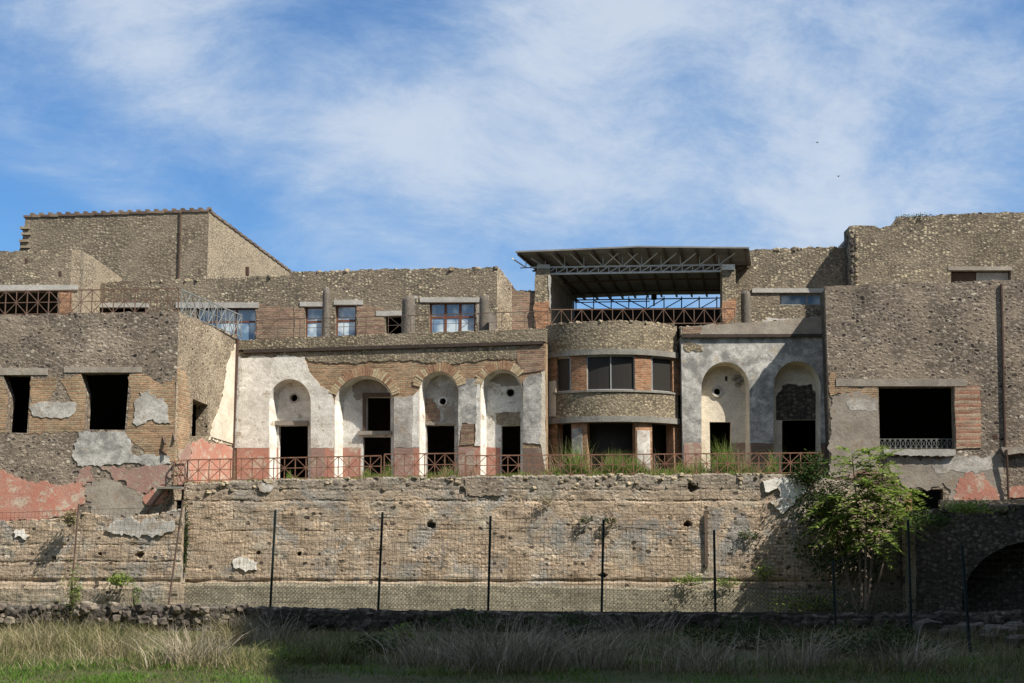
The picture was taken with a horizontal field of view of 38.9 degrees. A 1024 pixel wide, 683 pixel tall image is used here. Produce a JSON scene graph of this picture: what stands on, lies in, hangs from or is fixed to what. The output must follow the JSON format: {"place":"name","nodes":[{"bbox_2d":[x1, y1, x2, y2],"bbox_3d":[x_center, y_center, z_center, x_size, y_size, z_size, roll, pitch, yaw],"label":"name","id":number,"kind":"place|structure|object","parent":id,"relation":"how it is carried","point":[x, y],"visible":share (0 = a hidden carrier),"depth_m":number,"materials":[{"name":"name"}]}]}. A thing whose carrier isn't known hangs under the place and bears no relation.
{"place":"outdoors","nodes":[
{"label":"outdoors","id":0,"kind":"place"},
{"bbox_2d":[0,249,121,392],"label":"stone building","id":1,"kind":"structure","parent":0,"point":[64,269],"depth_m":64.25,"materials":[{"name":"stone"}]},
{"bbox_2d":[19,207,291,280],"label":"stone building","id":2,"kind":"structure","parent":0,"point":[166,244],"depth_m":73.64,"materials":[{"name":"stone"}]},
{"bbox_2d":[0,652,1016,682],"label":"lawn","id":3,"kind":"structure","parent":0,"point":[113,679],"depth_m":20.03,"materials":[{"name":"green plant"}]},
{"bbox_2d":[0,616,1023,682],"bbox_3d":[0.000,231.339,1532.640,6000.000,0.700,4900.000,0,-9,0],"label":"ground","id":4,"kind":"structure","parent":0,"point":[634,677],"depth_m":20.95,"materials":[{"name":"green plant"}]},
{"bbox_2d":[0,621,85,652],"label":"dry grass clump","id":5,"kind":"object","parent":4,"relation":"on","point":[20,642],"visible":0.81,"depth_m":25.03,"materials":[{"name":"beige plant"}]},
{"bbox_2d":[0,508,186,605],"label":"retaining wall","id":6,"kind":"structure","parent":4,"relation":"on","point":[13,563],"depth_m":54.48,"materials":[{"name":"beige stone"}]},
{"bbox_2d":[58,508,83,526],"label":"shrub","id":7,"kind":"object","parent":6,"relation":"on","point":[69,517],"visible":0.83,"depth_m":54.13,"materials":[{"name":"green plant"}]},
{"bbox_2d":[144,487,183,514],"bbox_3d":[-13.141,6.077,54.517,1.492,1.212,0.480,0,-9,3],"label":"wooden bracket","id":8,"kind":"object","parent":6,"relation":"attached to","point":[158,497],"visible":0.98,"depth_m":54.47,"materials":[{"name":"brown wood"}]},
{"bbox_2d":[183,485,189,576],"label":"climbing vine","id":9,"kind":"object","parent":6,"relation":"attached to","point":[186,537],"visible":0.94,"depth_m":54.76,"materials":[{"name":"brown plant"}]},
{"bbox_2d":[42,621,179,656],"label":"dry grass clump","id":10,"kind":"object","parent":4,"relation":"on","point":[102,648],"visible":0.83,"depth_m":24.04,"materials":[{"name":"beige plant"}]},
{"bbox_2d":[105,571,136,589],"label":"shrub","id":11,"kind":"object","parent":4,"relation":"on","point":[117,580],"visible":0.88,"depth_m":53.49,"materials":[{"name":"green plant"}]},
{"bbox_2d":[130,644,191,657],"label":"shrub","id":12,"kind":"object","parent":4,"relation":"on","point":[159,653],"visible":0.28,"depth_m":23.07,"materials":[{"name":"green plant"}]},
{"bbox_2d":[107,621,289,667],"bbox_3d":[-4.778,4.507,21.846,2.770,0.752,2.360,8,-12,-42],"label":"dry grass clump","id":13,"kind":"object","parent":4,"relation":"on","point":[175,651],"visible":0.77,"depth_m":21.77,"materials":[{"name":"beige plant"}]},
{"bbox_2d":[191,603,274,645],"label":"dry grass clump","id":14,"kind":"object","parent":4,"relation":"on","point":[243,629],"visible":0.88,"depth_m":26.97,"materials":[{"name":"beige plant"}]},
{"bbox_2d":[188,604,344,641],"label":"dry grass clump","id":15,"kind":"object","parent":4,"relation":"on","point":[276,635],"visible":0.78,"depth_m":28.48,"materials":[{"name":"plant"}]},
{"bbox_2d":[263,643,339,663],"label":"shrub","id":16,"kind":"object","parent":4,"relation":"on","point":[285,655],"visible":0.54,"depth_m":22.47,"materials":[{"name":"green plant"}]},
{"bbox_2d":[266,627,380,665],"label":"dry grass clump","id":17,"kind":"object","parent":4,"relation":"on","point":[325,653],"visible":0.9,"depth_m":22.08,"materials":[{"name":"beige plant"}]},
{"bbox_2d":[342,632,410,655],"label":"shrub","id":18,"kind":"object","parent":4,"relation":"on","point":[370,644],"visible":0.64,"depth_m":24.50,"materials":[{"name":"green plant"}]},
{"bbox_2d":[384,622,415,645],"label":"shrub","id":19,"kind":"object","parent":4,"relation":"on","point":[402,625],"visible":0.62,"depth_m":26.91,"materials":[{"name":"green plant"}]},
{"bbox_2d":[353,614,496,666],"bbox_3d":[-1.098,4.506,22.184,3.259,0.855,2.533,0,-9,0],"label":"dry grass clump","id":20,"kind":"object","parent":4,"relation":"on","point":[420,657],"visible":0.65,"depth_m":22.10,"materials":[{"name":"plant"}]},
{"bbox_2d":[408,602,528,634],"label":"shrub","id":21,"kind":"object","parent":4,"relation":"on","point":[468,626],"visible":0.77,"depth_m":29.02,"materials":[{"name":"green plant"}]},
{"bbox_2d":[380,601,622,674],"bbox_3d":[0.046,4.222,20.911,4.798,1.038,3.445,-3,-9,21],"label":"dry grass clump","id":22,"kind":"object","parent":4,"relation":"on","point":[507,656],"visible":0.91,"depth_m":20.75,"materials":[{"name":"beige plant"}]},
{"bbox_2d":[0,601,1023,632],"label":"stone wall","id":23,"kind":"structure","parent":4,"relation":"on","point":[159,616],"depth_m":32.09,"materials":[{"name":"grey stone"}]},
{"bbox_2d":[57,559,84,617],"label":"shrub","id":24,"kind":"object","parent":23,"relation":"on","point":[72,597],"visible":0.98,"depth_m":32.48,"materials":[{"name":"green plant"}]},
{"bbox_2d":[129,577,141,607],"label":"shrub","id":25,"kind":"object","parent":23,"relation":"on","point":[134,600],"visible":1,"depth_m":32.49,"materials":[{"name":"green plant"}]},
{"bbox_2d":[0,500,1023,652],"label":"wire fence","id":26,"kind":"object","parent":4,"relation":"on","point":[833,578],"visible":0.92,"depth_m":32.34,"materials":[{"name":"grey metal"}]},
{"bbox_2d":[183,473,904,612],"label":"retaining wall","id":27,"kind":"structure","parent":4,"relation":"on","point":[724,505],"depth_m":55.19,"materials":[{"name":"brown stone"}]},
{"bbox_2d":[173,455,381,483],"bbox_3d":[-9.000,4.963,55.891,7.847,1.184,1.180,2,-9,-10],"label":"railing","id":28,"kind":"object","parent":27,"relation":"on","point":[284,468],"visible":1,"depth_m":55.92,"materials":[{"name":"metal"}]},
{"bbox_2d":[384,453,465,477],"bbox_3d":[-3.379,4.786,56.059,3.163,0.981,0.044,0,-9,0],"label":"railing","id":29,"kind":"object","parent":27,"relation":"on","point":[434,464],"visible":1,"depth_m":56.05,"materials":[{"name":"metal"}]},
{"bbox_2d":[538,494,554,504],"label":"shrub","id":30,"kind":"object","parent":27,"relation":"on","point":[545,501],"visible":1,"depth_m":55.17,"materials":[{"name":"green plant"}]},
{"bbox_2d":[578,515,593,523],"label":"shrub","id":31,"kind":"object","parent":27,"relation":"on","point":[582,521],"visible":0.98,"depth_m":55.05,"materials":[{"name":"green plant"}]},
{"bbox_2d":[603,516,616,523],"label":"shrub","id":32,"kind":"object","parent":27,"relation":"on","point":[612,520],"visible":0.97,"depth_m":55.03,"materials":[{"name":"green plant"}]},
{"bbox_2d":[466,452,821,475],"bbox_3d":[5.099,4.759,56.063,13.786,0.958,0.044,0,-9,0],"label":"railing","id":33,"kind":"object","parent":27,"relation":"on","point":[685,463],"visible":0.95,"depth_m":56.06,"materials":[{"name":"metal"}]},
{"bbox_2d":[669,573,712,586],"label":"shrub","id":34,"kind":"object","parent":27,"relation":"on","point":[689,579],"visible":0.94,"depth_m":54.46,"materials":[{"name":"green plant"}]},
{"bbox_2d":[711,576,744,588],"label":"shrub","id":35,"kind":"object","parent":27,"relation":"on","point":[724,582],"visible":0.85,"depth_m":54.45,"materials":[{"name":"green plant"}]},
{"bbox_2d":[736,526,763,539],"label":"shrub","id":36,"kind":"object","parent":27,"relation":"on","point":[747,535],"visible":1,"depth_m":54.97,"materials":[{"name":"green plant"}]},
{"bbox_2d":[749,559,778,583],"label":"shrub","id":37,"kind":"object","parent":27,"relation":"on","point":[763,573],"visible":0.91,"depth_m":54.45,"materials":[{"name":"green plant"}]},
{"bbox_2d":[783,447,834,489],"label":"shrub","id":38,"kind":"object","parent":27,"relation":"on","point":[810,471],"visible":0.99,"depth_m":55.05,"materials":[{"name":"green plant"}]},
{"bbox_2d":[787,474,863,535],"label":"shrub","id":39,"kind":"object","parent":27,"relation":"on","point":[806,505],"visible":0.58,"depth_m":54.49,"materials":[{"name":"green plant"}]},
{"bbox_2d":[777,511,928,590],"bbox_3d":[12.550,7.656,54.408,5.906,3.854,3.743,0,-9,0],"label":"shrub","id":40,"kind":"object","parent":27,"relation":"attached to","point":[821,559],"visible":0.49,"depth_m":54.27,"materials":[{"name":"green plant"}]},
{"bbox_2d":[519,608,601,640],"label":"shrub","id":41,"kind":"object","parent":4,"relation":"on","point":[571,623],"visible":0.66,"depth_m":27.99,"materials":[{"name":"green plant"}]},
{"bbox_2d":[498,608,701,670],"bbox_3d":[1.157,4.364,21.465,3.559,0.922,2.382,-1,-9,9],"label":"dry grass clump","id":42,"kind":"object","parent":4,"relation":"on","point":[593,660],"visible":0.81,"depth_m":21.29,"materials":[{"name":"beige plant"}]},
{"bbox_2d":[568,606,717,640],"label":"dry grass clump","id":43,"kind":"object","parent":4,"relation":"on","point":[642,634],"visible":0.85,"depth_m":28.90,"materials":[{"name":"plant"}]},
{"bbox_2d":[623,625,786,673],"bbox_3d":[2.848,4.372,20.860,2.630,0.727,2.613,-7,-11,41],"label":"dry grass clump","id":44,"kind":"object","parent":4,"relation":"on","point":[683,660],"visible":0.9,"depth_m":20.73,"materials":[{"name":"green plant"}]},
{"bbox_2d":[674,613,813,648],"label":"shrub","id":45,"kind":"object","parent":4,"relation":"on","point":[747,631],"visible":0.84,"depth_m":25.88,"materials":[{"name":"green plant"}]},
{"bbox_2d":[693,618,876,671],"bbox_3d":[4.036,4.366,21.164,3.805,0.829,2.423,0,-9,0],"label":"dry grass clump","id":46,"kind":"object","parent":4,"relation":"on","point":[807,658],"visible":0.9,"depth_m":21.10,"materials":[{"name":"plant"}]},
{"bbox_2d":[761,590,841,612],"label":"shrub","id":47,"kind":"object","parent":4,"relation":"on","point":[811,607],"visible":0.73,"depth_m":53.60,"materials":[{"name":"green plant"}]},
{"bbox_2d":[778,584,934,612],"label":"shrub","id":48,"kind":"object","parent":4,"relation":"on","point":[839,604],"visible":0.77,"depth_m":53.27,"materials":[{"name":"green plant"}]},
{"bbox_2d":[795,444,928,609],"bbox_3d":[12.815,6.729,52.881,5.021,6.095,3.585,-3,-9,17],"label":"pinnate tree","id":49,"kind":"object","parent":4,"relation":"on","point":[868,494],"visible":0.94,"depth_m":52.94,"materials":[{"name":"green plant"}]},
{"bbox_2d":[827,477,898,498],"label":"terrace","id":50,"kind":"structure","parent":4,"relation":"on","point":[887,483],"depth_m":56.31,"materials":[{"name":"grey stone"}]},
{"bbox_2d":[0,311,236,521],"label":"stone building","id":51,"kind":"structure","parent":50,"relation":"on","point":[99,410],"depth_m":55.59,"materials":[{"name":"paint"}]},
{"bbox_2d":[0,288,178,314],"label":"railing","id":52,"kind":"object","parent":51,"relation":"on","point":[102,301],"visible":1,"depth_m":56.19,"materials":[{"name":"metal"}]},
{"bbox_2d":[181,289,241,336],"bbox_3d":[-12.246,-1.094,59.366,0.042,1.007,6.257,-2,-9,11],"label":"railing","id":53,"kind":"object","parent":51,"relation":"on","point":[213,314],"visible":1,"depth_m":59.30,"materials":[{"name":"grey metal"}]},
{"bbox_2d":[233,328,547,480],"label":"arcade building","id":54,"kind":"structure","parent":50,"relation":"on","point":[481,392],"depth_m":60.99,"materials":[{"name":"paint"}]},
{"bbox_2d":[232,338,238,478],"bbox_3d":[-11.792,2.981,61.606,0.222,6.283,0.145,0,-9,0],"label":"drainpipe","id":55,"kind":"object","parent":54,"relation":"attached to","point":[236,380],"visible":0.65,"depth_m":61.66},
{"bbox_2d":[99,266,514,339],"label":"stone building","id":56,"kind":"structure","parent":54,"relation":"on","point":[298,295],"depth_m":66.60,"materials":[{"name":"stone"}]},
{"bbox_2d":[197,309,254,339],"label":"window","id":57,"kind":"structure","parent":56,"relation":"in","point":[248,315],"depth_m":66.97,"materials":[{"name":"blue glass"}]},
{"bbox_2d":[306,307,321,336],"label":"window","id":58,"kind":"structure","parent":56,"relation":"in","point":[311,312],"depth_m":66.68,"materials":[{"name":"blue glass"}]},
{"bbox_2d":[336,305,355,335],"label":"window","id":59,"kind":"structure","parent":56,"relation":"in","point":[341,310],"depth_m":66.58,"materials":[{"name":"blue glass"}]},
{"bbox_2d":[430,303,474,332],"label":"window","id":60,"kind":"structure","parent":56,"relation":"in","point":[435,308],"depth_m":66.24,"materials":[{"name":"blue glass"}]},
{"bbox_2d":[322,287,329,335],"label":"stone column","id":61,"kind":"structure","parent":54,"relation":"on","point":[326,304],"depth_m":65.10,"materials":[{"name":"grey stone"}]},
{"bbox_2d":[256,311,547,338],"bbox_3d":[-4.768,-0.673,61.477,12.751,0.901,0.030,-1,-9,10],"label":"railing","id":62,"kind":"object","parent":54,"relation":"on","point":[388,325],"visible":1,"depth_m":61.50,"materials":[{"name":"brown metal"}]},
{"bbox_2d":[401,295,414,333],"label":"stone column","id":63,"kind":"structure","parent":54,"relation":"on","point":[408,304],"depth_m":64.26,"materials":[{"name":"grey stone"}]},
{"bbox_2d":[479,294,488,330],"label":"stone column","id":64,"kind":"structure","parent":54,"relation":"on","point":[483,304],"depth_m":64.13,"materials":[{"name":"grey stone"}]},
{"bbox_2d":[512,287,534,329],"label":"brick wall","id":65,"kind":"structure","parent":54,"relation":"on","point":[522,300],"depth_m":61.84,"materials":[{"name":"brick"}]},
{"bbox_2d":[533,264,550,328],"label":"brick pillar","id":66,"kind":"structure","parent":54,"relation":"on","point":[542,301],"depth_m":61.76,"materials":[{"name":"stone"}]},
{"bbox_2d":[550,270,577,323],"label":"side wall","id":67,"kind":"structure","parent":54,"relation":"on","point":[561,298],"depth_m":65.43,"materials":[{"name":"paint"}]},
{"bbox_2d":[511,246,751,309],"bbox_3d":[5.830,-2.754,65.506,11.731,1.463,8.078,0,-9,0],"label":"metal canopy","id":68,"kind":"object","parent":67,"relation":"on","point":[611,272],"visible":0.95,"depth_m":63.85,"materials":[{"name":"grey metal"}]},
{"bbox_2d":[651,294,656,305],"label":"floodlight","id":69,"kind":"object","parent":68,"relation":"attached to","point":[653,297],"visible":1,"depth_m":68.54,"materials":[{"name":"black metal"}]},
{"bbox_2d":[575,309,719,340],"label":"railing","id":70,"kind":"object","parent":67,"relation":"attached to","point":[592,315],"depth_m":69.64,"materials":[{"name":"metal"}]},
{"bbox_2d":[183,434,832,483],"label":"terrace grass","id":71,"kind":"structure","parent":50,"relation":"on","point":[642,469],"depth_m":56.43,"materials":[{"name":"green plant"}]},
{"bbox_2d":[435,438,770,477],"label":"dry terrace grass","id":72,"kind":"structure","parent":50,"relation":"on","point":[742,459],"depth_m":56.63,"materials":[{"name":"green plant"}]},
{"bbox_2d":[546,320,681,473],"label":"curved building","id":73,"kind":"structure","parent":50,"relation":"on","point":[614,386],"depth_m":59.96,"materials":[{"name":"stone"}]},
{"bbox_2d":[558,356,570,391],"bbox_3d":[2.159,1.392,60.388,0.861,1.496,0.148,-6,-10,35],"label":"window","id":74,"kind":"structure","parent":73,"relation":"in","point":[564,363],"depth_m":60.36,"materials":[{"name":"black glass"}]},
{"bbox_2d":[563,424,571,471],"bbox_3d":[2.104,4.915,60.986,0.090,2.913,1.162,7,-11,-39],"label":"lower window","id":75,"kind":"structure","parent":73,"relation":"in","point":[566,427],"depth_m":60.82,"materials":[{"name":"black glass"}]},
{"bbox_2d":[587,355,634,389],"bbox_3d":[4.073,1.304,59.800,2.098,1.496,0.234,0,-9,2],"label":"window","id":76,"kind":"structure","parent":73,"relation":"in","point":[604,372],"depth_m":59.77,"materials":[{"name":"black glass"}]},
{"bbox_2d":[590,423,632,470],"bbox_3d":[4.127,4.777,60.065,2.015,2.913,0.219,0,-9,2],"label":"lower window","id":77,"kind":"structure","parent":73,"relation":"in","point":[614,437],"depth_m":60.11,"materials":[{"name":"black glass"}]},
{"bbox_2d":[551,308,734,324],"bbox_3d":[5.540,-1.042,61.229,7.843,0.807,0.039,0,-9,-3],"label":"railing","id":78,"kind":"object","parent":73,"relation":"on","point":[664,309],"visible":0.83,"depth_m":61.27,"materials":[{"name":"metal"}]},
{"bbox_2d":[652,424,666,470],"bbox_3d":[6.271,4.911,60.962,0.098,2.913,1.233,-7,-11,39],"label":"lower window","id":79,"kind":"structure","parent":73,"relation":"in","point":[658,430],"depth_m":60.88,"materials":[{"name":"black glass"}]},
{"bbox_2d":[651,356,670,391],"bbox_3d":[6.257,1.399,60.432,1.349,1.496,0.161,6,-11,-36],"label":"window","id":80,"kind":"structure","parent":73,"relation":"in","point":[660,366],"depth_m":60.34,"materials":[{"name":"grey glass"}]},
{"bbox_2d":[677,316,825,477],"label":"arcade building","id":81,"kind":"structure","parent":50,"relation":"on","point":[760,385],"depth_m":60.66,"materials":[{"name":"paint"}]},
{"bbox_2d":[720,264,736,322],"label":"brick pillar","id":82,"kind":"structure","parent":81,"relation":"on","point":[728,286],"depth_m":61.92,"materials":[{"name":"beige stone"}]},
{"bbox_2d":[741,290,750,322],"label":"stone column","id":83,"kind":"structure","parent":81,"relation":"on","point":[745,307],"depth_m":61.95,"materials":[{"name":"grey stone"}]},
{"bbox_2d":[735,246,845,322],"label":"stone building","id":84,"kind":"structure","parent":81,"relation":"on","point":[778,284],"depth_m":64.23,"materials":[{"name":"stone"}]},
{"bbox_2d":[780,294,819,304],"bbox_3d":[12.948,-1.842,64.281,2.194,0.525,0.070,0,-9,0],"label":"window","id":85,"kind":"structure","parent":84,"relation":"in","point":[785,299],"depth_m":64.27,"materials":[{"name":"blue glass"}]},
{"bbox_2d":[818,280,1023,510],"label":"stone building","id":86,"kind":"structure","parent":50,"relation":"on","point":[928,361],"depth_m":58.07,"materials":[{"name":"stone"}]},
{"bbox_2d":[880,439,952,448],"bbox_3d":[16.139,4.101,57.923,2.844,0.456,0.021,-1,-9,7],"label":"railing","id":87,"kind":"object","parent":86,"relation":"on","point":[905,440],"visible":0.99,"depth_m":57.90,"materials":[{"name":"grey metal"}]},
{"bbox_2d":[838,212,1023,285],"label":"stone building","id":88,"kind":"structure","parent":86,"relation":"on","point":[966,247],"depth_m":63.10,"materials":[{"name":"stone"}]},
{"bbox_2d":[895,212,931,218],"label":"shrub","id":89,"kind":"object","parent":88,"relation":"on","point":[913,215],"visible":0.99,"depth_m":63.29,"materials":[{"name":"green plant"}]},
{"bbox_2d":[783,619,944,657],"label":"shrub","id":90,"kind":"object","parent":4,"relation":"on","point":[874,636],"visible":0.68,"depth_m":23.86,"materials":[{"name":"green plant"}]},
{"bbox_2d":[820,627,980,672],"bbox_3d":[5.628,4.373,20.825,2.937,0.715,2.159,0,-9,0],"label":"dry grass clump","id":91,"kind":"object","parent":4,"relation":"on","point":[919,662],"visible":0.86,"depth_m":20.88,"materials":[{"name":"green plant"}]},
{"bbox_2d":[914,618,942,634],"bbox_3d":[8.820,6.078,30.757,0.605,0.415,0.596,0,-9,0],"label":"boulder","id":92,"kind":"object","parent":4,"relation":"on","point":[926,623],"visible":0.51,"depth_m":30.52,"materials":[{"name":"stone"}]},
{"bbox_2d":[942,625,956,629],"bbox_3d":[9.110,6.015,30.023,0.400,0.304,0.398,-6,-10,33],"label":"boulder","id":93,"kind":"object","parent":4,"relation":"on","point":[947,626],"visible":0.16,"depth_m":29.96,"materials":[{"name":"stone"}]},
{"bbox_2d":[900,500,1023,612],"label":"vaulted wall","id":94,"kind":"structure","parent":4,"relation":"on","point":[981,535],"depth_m":54.11,"materials":[{"name":"stone"}]},
{"bbox_2d":[905,505,963,530],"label":"shrub","id":95,"kind":"object","parent":94,"relation":"on","point":[917,521],"visible":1,"depth_m":51.01,"materials":[{"name":"green plant"}]},
{"bbox_2d":[939,497,1013,516],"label":"shrub","id":96,"kind":"object","parent":94,"relation":"on","point":[965,508],"visible":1,"depth_m":51.12,"materials":[{"name":"green plant"}]},
{"bbox_2d":[955,622,984,638],"bbox_3d":[9.335,5.873,29.308,0.543,0.412,0.573,4,-10,-28],"label":"boulder","id":97,"kind":"object","parent":4,"relation":"on","point":[964,626],"visible":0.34,"depth_m":29.19,"materials":[{"name":"stone"}]},
{"bbox_2d":[978,633,999,643],"bbox_3d":[9.098,5.675,27.627,0.347,0.220,0.335,4,-9,-24],"label":"boulder","id":98,"kind":"object","parent":4,"relation":"on","point":[989,635],"visible":0.39,"depth_m":27.53,"materials":[{"name":"stone"}]},
{"bbox_2d":[978,624,1009,641],"bbox_3d":[9.446,5.721,28.239,0.612,0.426,0.594,0,-9,0],"label":"boulder","id":99,"kind":"object","parent":4,"relation":"on","point":[998,626],"visible":0.39,"depth_m":28.08,"materials":[{"name":"stone"}]},
{"bbox_2d":[1004,627,1021,634],"bbox_3d":[9.676,5.741,28.257,0.492,0.348,0.522,-5,-10,30],"label":"boulder","id":100,"kind":"object","parent":4,"relation":"on","point":[1012,629],"visible":0.29,"depth_m":28.09,"materials":[{"name":"stone"}]},
{"bbox_2d":[1004,634,1023,647],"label":"boulder","id":101,"kind":"object","parent":4,"relation":"on","point":[1017,637],"visible":0.57,"depth_m":26.14,"materials":[{"name":"stone"}]},
{"bbox_2d":[1005,621,1023,634],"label":"boulder","id":102,"kind":"object","parent":4,"relation":"on","point":[1009,624],"visible":0.32,"depth_m":30.00,"materials":[{"name":"stone"}]},
{"bbox_2d":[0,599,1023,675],"bbox_3d":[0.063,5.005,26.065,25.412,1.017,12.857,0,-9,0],"label":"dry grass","id":103,"kind":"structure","parent":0,"point":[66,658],"depth_m":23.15,"materials":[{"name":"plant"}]},
{"bbox_2d":[0,0,1023,308],"label":"sky","id":104,"kind":"structure","parent":0,"point":[355,135],"materials":[{"name":"blue"}]}
]}

